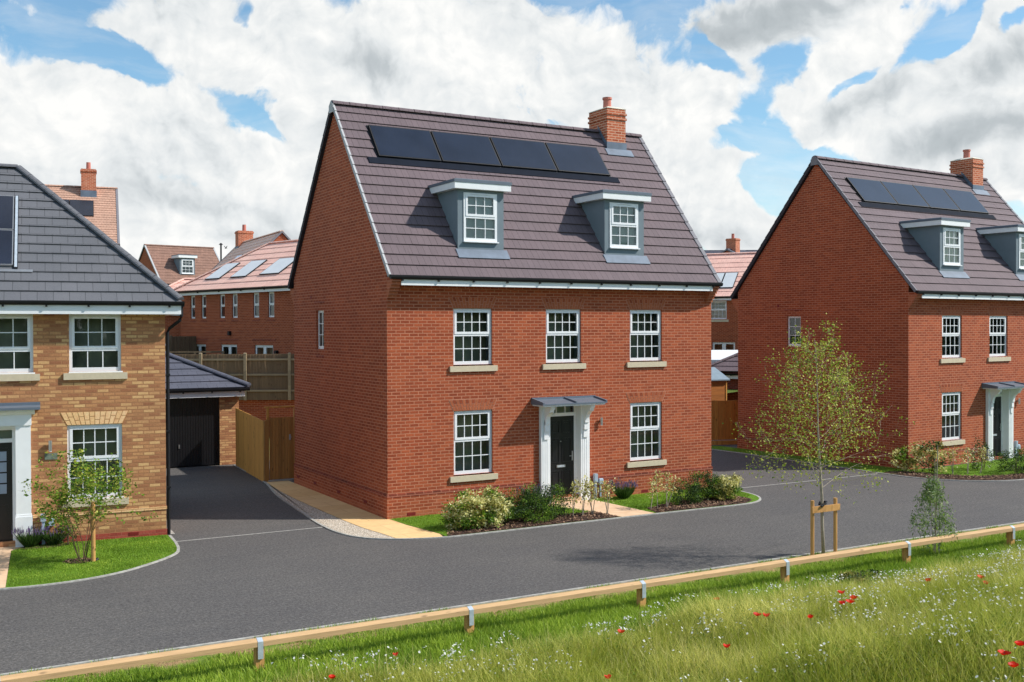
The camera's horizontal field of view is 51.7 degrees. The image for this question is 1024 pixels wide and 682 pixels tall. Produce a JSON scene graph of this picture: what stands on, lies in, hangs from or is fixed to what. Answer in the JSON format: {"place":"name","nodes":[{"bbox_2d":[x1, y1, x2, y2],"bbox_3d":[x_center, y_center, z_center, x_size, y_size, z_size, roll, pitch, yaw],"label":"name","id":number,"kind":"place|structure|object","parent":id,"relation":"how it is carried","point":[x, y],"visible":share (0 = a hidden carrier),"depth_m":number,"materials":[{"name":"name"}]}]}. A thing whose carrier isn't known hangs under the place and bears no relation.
{"place":"outdoors","nodes":[
{"label":"outdoors","id":0,"kind":"place"},
{"bbox_2d":[0,546,20,587],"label":"path","id":1,"kind":"structure","parent":0,"point":[5,552],"depth_m":19.80,"materials":[{"name":"beige concrete"}]},
{"bbox_2d":[6,534,176,587],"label":"lawn","id":2,"kind":"structure","parent":0,"point":[81,551],"depth_m":19.95,"materials":[{"name":"green plant"}]},
{"bbox_2d":[21,542,69,548],"bbox_3d":[-9.444,4.127,21.290,1.028,0.001,0.444,0,1,-22],"label":"mulch bed","id":3,"kind":"object","parent":2,"relation":"on","point":[44,545],"visible":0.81,"depth_m":21.21,"materials":[{"name":"brown soil"}]},
{"bbox_2d":[12,525,49,546],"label":"lavender","id":4,"kind":"object","parent":3,"relation":"on","point":[28,540],"visible":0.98,"depth_m":21.11,"materials":[{"name":"green plant"}]},
{"bbox_2d":[38,526,70,544],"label":"lavender","id":5,"kind":"object","parent":3,"relation":"on","point":[47,537],"visible":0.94,"depth_m":21.32,"materials":[{"name":"green plant"}]},
{"bbox_2d":[56,515,79,544],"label":"shrub","id":6,"kind":"object","parent":3,"relation":"on","point":[62,538],"visible":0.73,"depth_m":21.35,"materials":[{"name":"green plant"}]},
{"bbox_2d":[62,558,90,563],"bbox_3d":[-8.138,4.138,19.911,0.626,0.001,0.480,-1,1,-30],"label":"mulch bed","id":7,"kind":"object","parent":2,"relation":"on","point":[76,562],"visible":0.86,"depth_m":19.83,"materials":[{"name":"brown soil"}]},
{"bbox_2d":[21,438,157,559],"bbox_3d":[-7.897,2.984,19.630,1.989,2.401,2.583,-1,1,-44],"label":"young tree","id":8,"kind":"object","parent":7,"relation":"on","point":[61,497],"visible":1,"depth_m":19.73,"materials":[{"name":"green plant"}]},
{"bbox_2d":[91,502,98,561],"bbox_3d":[-7.861,3.623,19.908,0.080,1.190,0.151,0,1,37],"label":"tree stake","id":9,"kind":"object","parent":7,"relation":"on","point":[93,551],"visible":0.77,"depth_m":19.85,"materials":[{"name":"brown wood"}]},
{"bbox_2d":[267,481,441,537],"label":"path","id":10,"kind":"structure","parent":0,"point":[354,515],"depth_m":24.98,"materials":[{"name":"beige concrete"}]},
{"bbox_2d":[264,406,294,481],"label":"garden gate","id":11,"kind":"structure","parent":10,"relation":"on","point":[282,456],"depth_m":30.44,"materials":[{"name":"brown wood"}]},
{"bbox_2d":[391,504,614,535],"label":"lawn","id":12,"kind":"structure","parent":0,"point":[436,531],"depth_m":23.77,"materials":[{"name":"green plant"}]},
{"bbox_2d":[448,513,618,535],"bbox_3d":[0.318,4.069,23.720,4.420,0.001,1.013,-1,1,-30],"label":"mulch bed","id":13,"kind":"object","parent":12,"relation":"on","point":[542,523],"visible":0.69,"depth_m":23.67,"materials":[{"name":"brown soil"}]},
{"bbox_2d":[438,485,512,530],"bbox_3d":[-0.794,3.632,23.116,1.760,0.938,0.999,0,1,-19],"label":"variegated shrub","id":14,"kind":"object","parent":13,"relation":"on","point":[462,515],"visible":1,"depth_m":22.94,"materials":[{"name":"green plant"}]},
{"bbox_2d":[481,488,538,523],"bbox_3d":[-0.058,3.693,23.861,1.689,0.793,1.015,-1,1,-40],"label":"dark shrub","id":15,"kind":"object","parent":13,"relation":"on","point":[518,504],"visible":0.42,"depth_m":23.71,"materials":[{"name":"green plant"}]},
{"bbox_2d":[510,496,557,523],"bbox_3d":[0.475,3.789,23.661,1.245,0.603,0.664,0,1,-23],"label":"dark shrub","id":16,"kind":"object","parent":13,"relation":"on","point":[543,507],"visible":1,"depth_m":23.63,"materials":[{"name":"green plant"}]},
{"bbox_2d":[516,483,553,510],"bbox_3d":[0.578,3.746,25.361,0.914,0.603,0.968,0,1,12],"label":"lavender","id":17,"kind":"object","parent":13,"relation":"on","point":[535,489],"visible":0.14,"depth_m":25.34,"materials":[{"name":"green plant"}]},
{"bbox_2d":[512,479,578,520],"bbox_3d":[0.702,3.624,24.217,1.960,0.919,1.034,-1,1,-35],"label":"dark shrub","id":18,"kind":"object","parent":13,"relation":"on","point":[530,497],"visible":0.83,"depth_m":24.06,"materials":[{"name":"green plant"}]},
{"bbox_2d":[566,478,583,515],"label":"young shrub","id":19,"kind":"object","parent":13,"relation":"on","point":[573,484],"visible":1,"depth_m":24.39,"materials":[{"name":"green plant"}]},
{"bbox_2d":[578,480,591,514],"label":"young shrub","id":20,"kind":"object","parent":13,"relation":"on","point":[585,490],"visible":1,"depth_m":24.50,"materials":[{"name":"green plant"}]},
{"bbox_2d":[581,475,606,514],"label":"young shrub","id":21,"kind":"object","parent":13,"relation":"on","point":[592,494],"visible":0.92,"depth_m":24.61,"materials":[{"name":"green plant"}]},
{"bbox_2d":[595,478,615,513],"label":"young shrub","id":22,"kind":"object","parent":13,"relation":"on","point":[607,491],"visible":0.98,"depth_m":24.68,"materials":[{"name":"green plant"}]},
{"bbox_2d":[0,439,1023,673],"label":"road","id":23,"kind":"structure","parent":0,"point":[202,590],"depth_m":20.22,"materials":[{"name":"grey asphalt"}]},
{"bbox_2d":[0,535,179,589],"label":"kerb","id":24,"kind":"structure","parent":23,"relation":"on","point":[159,560],"depth_m":18.73,"materials":[{"name":"concrete"}]},
{"bbox_2d":[165,344,250,467],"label":"garage","id":25,"kind":"structure","parent":23,"relation":"on","point":[204,402],"depth_m":33.94,"materials":[{"name":"tile"}]},
{"bbox_2d":[166,397,218,467],"bbox_3d":[-10.694,2.893,33.498,2.780,2.210,0.055,-1,1,-28],"label":"garage door","id":26,"kind":"structure","parent":25,"relation":"in","point":[194,422],"depth_m":33.78,"materials":[{"name":"black paint"}]},
{"bbox_2d":[235,408,263,480],"bbox_3d":[-7.990,3.096,32.090,0.044,1.861,3.952,-1,1,-26],"label":"board fence","id":27,"kind":"object","parent":23,"relation":"on","point":[250,444],"visible":1,"depth_m":31.85,"materials":[{"name":"brown wood"}]},
{"bbox_2d":[269,484,392,537],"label":"gravel","id":28,"kind":"structure","parent":23,"relation":"on","point":[331,521],"depth_m":23.98,"materials":[{"name":"grey gravel"}]},
{"bbox_2d":[234,465,760,539],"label":"kerb","id":29,"kind":"structure","parent":23,"relation":"on","point":[296,508],"depth_m":23.76,"materials":[{"name":"concrete"}]},
{"bbox_2d":[0,521,1023,675],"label":"road edging","id":30,"kind":"object","parent":23,"relation":"on","point":[243,638],"visible":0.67,"depth_m":16.46,"materials":[{"name":"concrete"}]},
{"bbox_2d":[711,440,736,444],"bbox_3d":[7.173,3.817,39.508,2.700,0.150,0.120,0,1,-11],"label":"sleeper edging","id":31,"kind":"object","parent":23,"relation":"on","point":[726,442],"depth_m":39.60,"materials":[{"name":"brown wood"}]},
{"bbox_2d":[711,400,737,439],"bbox_3d":[7.152,2.986,39.672,2.893,1.487,0.044,0,1,-11],"label":"board fence","id":32,"kind":"object","parent":31,"relation":"on","point":[725,412],"visible":0.38,"depth_m":39.83,"materials":[{"name":"brown wood"}]},
{"bbox_2d":[711,449,1023,480],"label":"kerb","id":33,"kind":"structure","parent":23,"relation":"on","point":[879,472],"depth_m":31.38,"materials":[{"name":"concrete"}]},
{"bbox_2d":[0,0,1023,259],"label":"sky","id":34,"kind":"structure","parent":0,"point":[207,119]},
{"bbox_2d":[1,523,1023,681],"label":"verge strip","id":35,"kind":"object","parent":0,"point":[184,661],"depth_m":15.30,"materials":[{"name":"plant"}]},
{"bbox_2d":[722,313,915,553],"bbox_3d":[6.014,1.816,20.390,3.221,4.708,4.241,0,1,30],"label":"young birch","id":36,"kind":"object","parent":35,"relation":"on","point":[833,377],"visible":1,"depth_m":20.02,"materials":[{"name":"green plant"}]},
{"bbox_2d":[810,498,839,554],"bbox_3d":[5.984,3.600,20.214,0.730,1.140,0.204,-1,1,-30],"label":"tree support","id":37,"kind":"object","parent":35,"relation":"on","point":[834,507],"visible":0.81,"depth_m":20.14,"materials":[{"name":"brown wood"}]},
{"bbox_2d":[908,446,957,552],"bbox_3d":[8.057,3.100,20.111,1.017,2.171,0.791,-1,1,-30],"label":"willow sapling","id":38,"kind":"object","parent":35,"relation":"on","point":[933,493],"visible":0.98,"depth_m":20.08,"materials":[{"name":"green plant"}]},
{"bbox_2d":[554,500,651,516],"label":"path","id":39,"kind":"structure","parent":0,"point":[618,510],"depth_m":25.51,"materials":[{"name":"beige concrete"}]},
{"bbox_2d":[216,534,1023,681],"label":"meadow grass","id":40,"kind":"structure","parent":0,"point":[603,650],"depth_m":12.23,"materials":[{"name":"green plant"}]},
{"bbox_2d":[596,489,758,512],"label":"lawn","id":41,"kind":"structure","parent":0,"point":[754,497],"depth_m":26.70,"materials":[{"name":"green plant"}]},
{"bbox_2d":[609,477,637,498],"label":"lavender","id":42,"kind":"object","parent":41,"relation":"on","point":[625,492],"visible":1,"depth_m":26.90,"materials":[{"name":"green plant"}]},
{"bbox_2d":[651,497,751,512],"bbox_3d":[4.601,4.027,26.187,3.346,0.001,1.091,-1,1,-30],"label":"mulch bed","id":43,"kind":"object","parent":41,"relation":"on","point":[701,506],"visible":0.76,"depth_m":25.90,"materials":[{"name":"brown soil"}]},
{"bbox_2d":[651,471,666,507],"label":"young shrub","id":44,"kind":"object","parent":43,"relation":"on","point":[656,478],"visible":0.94,"depth_m":25.49,"materials":[{"name":"beige plant"}]},
{"bbox_2d":[659,472,681,506],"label":"young shrub","id":45,"kind":"object","parent":43,"relation":"on","point":[669,482],"visible":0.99,"depth_m":25.63,"materials":[{"name":"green plant"}]},
{"bbox_2d":[667,476,706,504],"bbox_3d":[4.315,3.701,26.162,1.253,0.697,0.755,-1,1,-35],"label":"dark shrub","id":46,"kind":"object","parent":43,"relation":"on","point":[696,486],"visible":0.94,"depth_m":26.06,"materials":[{"name":"green plant"}]},
{"bbox_2d":[683,469,726,499],"bbox_3d":[4.856,3.616,26.687,1.261,0.851,0.843,0,1,-21],"label":"dark shrub","id":47,"kind":"object","parent":43,"relation":"on","point":[707,480],"visible":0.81,"depth_m":26.52,"materials":[{"name":"green plant"}]},
{"bbox_2d":[708,472,743,500],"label":"variegated shrub","id":48,"kind":"object","parent":43,"relation":"on","point":[733,481],"visible":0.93,"depth_m":26.66,"materials":[{"name":"green plant"}]},
{"bbox_2d":[727,389,737,392],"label":"terrace ground","id":49,"kind":"structure","parent":0,"point":[731,390],"depth_m":48.58,"materials":[{"name":"green plant"}]},
{"bbox_2d":[45,162,119,245],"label":"brick house","id":50,"kind":"structure","parent":49,"relation":"on","point":[92,202],"depth_m":58.67,"materials":[{"name":"red brick"}]},
{"bbox_2d":[138,244,219,284],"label":"brick house","id":51,"kind":"structure","parent":49,"relation":"on","point":[168,264],"depth_m":83.33,"materials":[{"name":"red brick"}]},
{"bbox_2d":[165,278,194,336],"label":"brick house","id":52,"kind":"structure","parent":49,"relation":"on","point":[170,321],"depth_m":53.96,"materials":[{"name":"red brick"}]},
{"bbox_2d":[165,335,198,353],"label":"board fence","id":53,"kind":"object","parent":49,"relation":"on","point":[182,343],"visible":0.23,"depth_m":51.81,"materials":[{"name":"brown wood"}]},
{"bbox_2d":[169,351,224,353],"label":"deck railing","id":54,"kind":"object","parent":49,"relation":"on","point":[194,352],"visible":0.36,"depth_m":46.72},
{"bbox_2d":[173,239,297,353],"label":"brick house","id":55,"kind":"structure","parent":49,"relation":"on","point":[242,304],"depth_m":50.16,"materials":[{"name":"red brick"}]},
{"bbox_2d":[221,294,224,317],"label":"window","id":56,"kind":"structure","parent":55,"relation":"in","point":[222,295],"depth_m":51.00,"materials":[{"name":"white plastic"}]},
{"bbox_2d":[233,294,237,317],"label":"window","id":57,"kind":"structure","parent":55,"relation":"in","point":[235,311],"depth_m":50.16,"materials":[{"name":"white plastic"}]},
{"bbox_2d":[254,292,258,316],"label":"window","id":58,"kind":"structure","parent":55,"relation":"in","point":[256,295],"depth_m":48.90,"materials":[{"name":"white plastic"}]},
{"bbox_2d":[256,345,272,353],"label":"window","id":59,"kind":"structure","parent":55,"relation":"in","point":[260,349],"depth_m":48.82,"materials":[{"name":"white plastic"}]},
{"bbox_2d":[269,292,273,316],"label":"window","id":60,"kind":"structure","parent":55,"relation":"in","point":[271,294],"depth_m":48.05,"materials":[{"name":"white plastic"}]},
{"bbox_2d":[212,225,290,269],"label":"brick house","id":61,"kind":"structure","parent":49,"relation":"on","point":[246,242],"depth_m":66.05,"materials":[{"name":"red brick"}]},
{"bbox_2d":[706,252,755,349],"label":"brick house","id":62,"kind":"structure","parent":49,"relation":"on","point":[730,269],"depth_m":62.42,"materials":[{"name":"red brick"}]},
{"bbox_2d":[711,301,728,321],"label":"window","id":63,"kind":"structure","parent":62,"relation":"in","point":[718,308],"depth_m":62.30,"materials":[{"name":"white plastic"}]},
{"bbox_2d":[721,234,744,252],"bbox_3d":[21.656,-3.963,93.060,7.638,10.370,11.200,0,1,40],"label":"chimney","id":64,"kind":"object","parent":62,"relation":"attached to","point":[732,244],"depth_m":89.24,"materials":[{"name":"brick"}]},
{"bbox_2d":[711,446,1023,479],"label":"lawn","id":65,"kind":"structure","parent":0,"point":[971,471],"depth_m":32.89,"materials":[{"name":"green plant"}]},
{"bbox_2d":[889,443,921,470],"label":"variegated shrub","id":66,"kind":"object","parent":65,"relation":"on","point":[903,465],"visible":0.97,"depth_m":31.98,"materials":[{"name":"green plant"}]},
{"bbox_2d":[911,439,951,472],"bbox_3d":[12.592,3.436,31.804,1.214,1.042,1.018,0,1,-11],"label":"variegated shrub","id":67,"kind":"object","parent":65,"relation":"on","point":[922,450],"visible":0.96,"depth_m":31.63,"materials":[{"name":"green plant"}]},
{"bbox_2d":[938,445,963,473],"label":"young shrub","id":68,"kind":"object","parent":65,"relation":"on","point":[951,458],"visible":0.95,"depth_m":31.32,"materials":[{"name":"beige plant"}]},
{"bbox_2d":[884,471,1023,479],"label":"mulch bed","id":69,"kind":"object","parent":65,"relation":"on","point":[896,472],"visible":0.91,"depth_m":30.58,"materials":[{"name":"brown soil"}]},
{"bbox_2d":[65,471,1023,562],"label":"bark chips","id":70,"kind":"object","parent":69,"relation":"on","point":[1009,476],"visible":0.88,"depth_m":25.28,"materials":[{"name":"brown wood"}]},
{"bbox_2d":[959,447,975,473],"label":"young shrub","id":71,"kind":"object","parent":65,"relation":"on","point":[970,453],"visible":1,"depth_m":31.34,"materials":[{"name":"beige plant"}]},
{"bbox_2d":[969,435,995,469],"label":"rose bush","id":72,"kind":"object","parent":65,"relation":"on","point":[985,456],"visible":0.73,"depth_m":32.24,"materials":[{"name":"green plant"}]},
{"bbox_2d":[993,447,1023,474],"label":"dark shrub","id":73,"kind":"object","parent":65,"relation":"on","point":[1015,462],"visible":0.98,"depth_m":31.40,"materials":[{"name":"green plant"}]},
{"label":"meadow ground","id":74,"kind":"structure","parent":0,"visible":0},
{"bbox_2d":[0,524,1023,681],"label":"knee rail","id":75,"kind":"object","parent":74,"relation":"on","point":[257,644],"visible":0.91,"depth_m":14.83,"materials":[{"name":"wood"}]},
{"bbox_2d":[266,540,1023,681],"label":"white wildflowers","id":76,"kind":"object","parent":74,"relation":"on","point":[957,644],"visible":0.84,"depth_m":12.98,"materials":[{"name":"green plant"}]},
{"bbox_2d":[831,568,888,584],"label":"weed clump","id":77,"kind":"object","parent":74,"relation":"on","point":[850,573],"visible":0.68,"depth_m":17.99,"materials":[{"name":"green plant"}]},
{"label":"yard ground","id":78,"kind":"structure","parent":0,"visible":0},
{"bbox_2d":[0,163,184,546],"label":"buff house","id":79,"kind":"structure","parent":78,"relation":"on","point":[87,306],"depth_m":22.00,"materials":[{"name":"brick"}]},
{"bbox_2d":[0,442,12,540],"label":"door","id":80,"kind":"structure","parent":79,"relation":"in","point":[6,494],"depth_m":21.32,"materials":[{"name":"black paint"}]},
{"bbox_2d":[0,314,39,380],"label":"window","id":81,"kind":"structure","parent":79,"relation":"in","point":[16,330],"depth_m":21.71,"materials":[{"name":"white plastic"}]},
{"bbox_2d":[64,314,127,379],"bbox_3d":[-8.739,0.082,22.120,2.000,1.885,0.677,0,1,-24],"label":"window","id":82,"kind":"structure","parent":79,"relation":"in","point":[94,339],"depth_m":22.10,"materials":[{"name":"white plastic"}]},
{"bbox_2d":[63,423,128,507],"bbox_3d":[-8.750,2.534,22.141,2.060,2.220,0.677,0,1,-24],"label":"window","id":83,"kind":"structure","parent":79,"relation":"in","point":[100,440],"depth_m":22.30,"materials":[{"name":"white plastic"}]},
{"bbox_2d":[239,400,294,420],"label":"retaining wall","id":84,"kind":"structure","parent":78,"relation":"on","point":[255,408],"depth_m":43.17,"materials":[{"name":"red brick"}]},
{"bbox_2d":[174,353,294,399],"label":"board fence","id":85,"kind":"object","parent":84,"relation":"on","point":[269,376],"visible":0.26,"depth_m":42.99,"materials":[{"name":"brown wood"}]},
{"bbox_2d":[287,97,722,518],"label":"brick house","id":86,"kind":"structure","parent":78,"relation":"on","point":[479,302],"depth_m":26.81,"materials":[{"name":"red brick"}]},
{"bbox_2d":[318,310,323,348],"bbox_3d":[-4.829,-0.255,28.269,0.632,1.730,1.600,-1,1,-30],"label":"window","id":87,"kind":"structure","parent":86,"relation":"in","point":[320,312],"depth_m":28.37,"materials":[{"name":"white plastic"}]},
{"bbox_2d":[449,308,497,371],"bbox_3d":[-1.077,-0.060,25.548,2.050,2.040,0.682,-1,1,-30],"label":"window","id":88,"kind":"structure","parent":86,"relation":"in","point":[471,327],"depth_m":25.61,"materials":[{"name":"white plastic"}]},
{"bbox_2d":[450,410,497,482],"bbox_3d":[-1.069,2.470,25.577,2.050,2.220,0.682,-1,1,-30],"label":"window","id":89,"kind":"structure","parent":86,"relation":"in","point":[472,428],"depth_m":25.80,"materials":[{"name":"white plastic"}]},
{"bbox_2d":[550,415,573,494],"bbox_3d":[1.232,2.894,26.727,0.796,1.986,0.090,-1,1,-30],"label":"door","id":90,"kind":"structure","parent":86,"relation":"in","point":[561,427],"depth_m":26.75,"materials":[{"name":"black paint"}]},
{"bbox_2d":[542,309,585,369],"bbox_3d":[1.157,-0.082,26.829,2.050,2.040,0.682,-1,1,-30],"label":"window","id":91,"kind":"structure","parent":86,"relation":"in","point":[562,325],"depth_m":26.87,"materials":[{"name":"white plastic"}]},
{"bbox_2d":[626,310,666,366],"bbox_3d":[3.390,-0.104,28.110,2.050,2.040,0.682,-1,1,-30],"label":"window","id":92,"kind":"structure","parent":86,"relation":"in","point":[645,325],"depth_m":28.16,"materials":[{"name":"white plastic"}]},
{"bbox_2d":[627,402,666,467],"bbox_3d":[3.398,2.426,28.139,2.050,2.220,0.682,-1,1,-30],"label":"window","id":93,"kind":"structure","parent":86,"relation":"in","point":[645,417],"depth_m":28.34,"materials":[{"name":"white plastic"}]},
{"bbox_2d":[711,367,729,400],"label":"shed","id":94,"kind":"structure","parent":78,"relation":"on","point":[719,379],"depth_m":44.80,"materials":[{"name":"brown wood"}]},
{"bbox_2d":[711,353,737,399],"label":"garage","id":95,"kind":"structure","parent":78,"relation":"on","point":[727,366],"depth_m":49.65,"materials":[{"name":"tile"}]},
{"bbox_2d":[711,350,737,363],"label":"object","id":96,"kind":"object","parent":78,"relation":"on","point":[717,355],"visible":0.03,"depth_m":54.47,"materials":[{"name":"white plastic"}]},
{"bbox_2d":[730,149,1023,468],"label":"brick house","id":97,"kind":"structure","parent":78,"relation":"on","point":[912,279],"depth_m":34.77,"materials":[{"name":"red brick"}]},
{"bbox_2d":[788,316,800,345],"bbox_3d":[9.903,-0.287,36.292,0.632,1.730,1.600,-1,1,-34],"label":"window","id":98,"kind":"structure","parent":97,"relation":"in","point":[792,320],"depth_m":36.39,"materials":[{"name":"white plastic"}]},
{"bbox_2d":[940,392,964,445],"bbox_3d":[13.840,2.434,33.863,2.050,2.220,0.682,-1,1,-34],"label":"window","id":99,"kind":"structure","parent":97,"relation":"in","point":[950,400],"depth_m":33.94,"materials":[{"name":"white plastic"}]},
{"bbox_2d":[940,315,964,362],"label":"window","id":100,"kind":"structure","parent":97,"relation":"in","point":[950,323],"depth_m":33.86,"materials":[{"name":"white plastic"}]},
{"bbox_2d":[993,397,1000,455],"bbox_3d":[16.058,2.857,35.167,0.796,1.986,0.090,-1,1,-34],"label":"door","id":101,"kind":"structure","parent":97,"relation":"in","point":[997,403],"depth_m":35.26,"materials":[{"name":"black paint"}]},
{"bbox_2d":[987,316,1010,361],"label":"window","id":102,"kind":"structure","parent":97,"relation":"in","point":[997,324],"depth_m":35.30,"materials":[{"name":"white plastic"}]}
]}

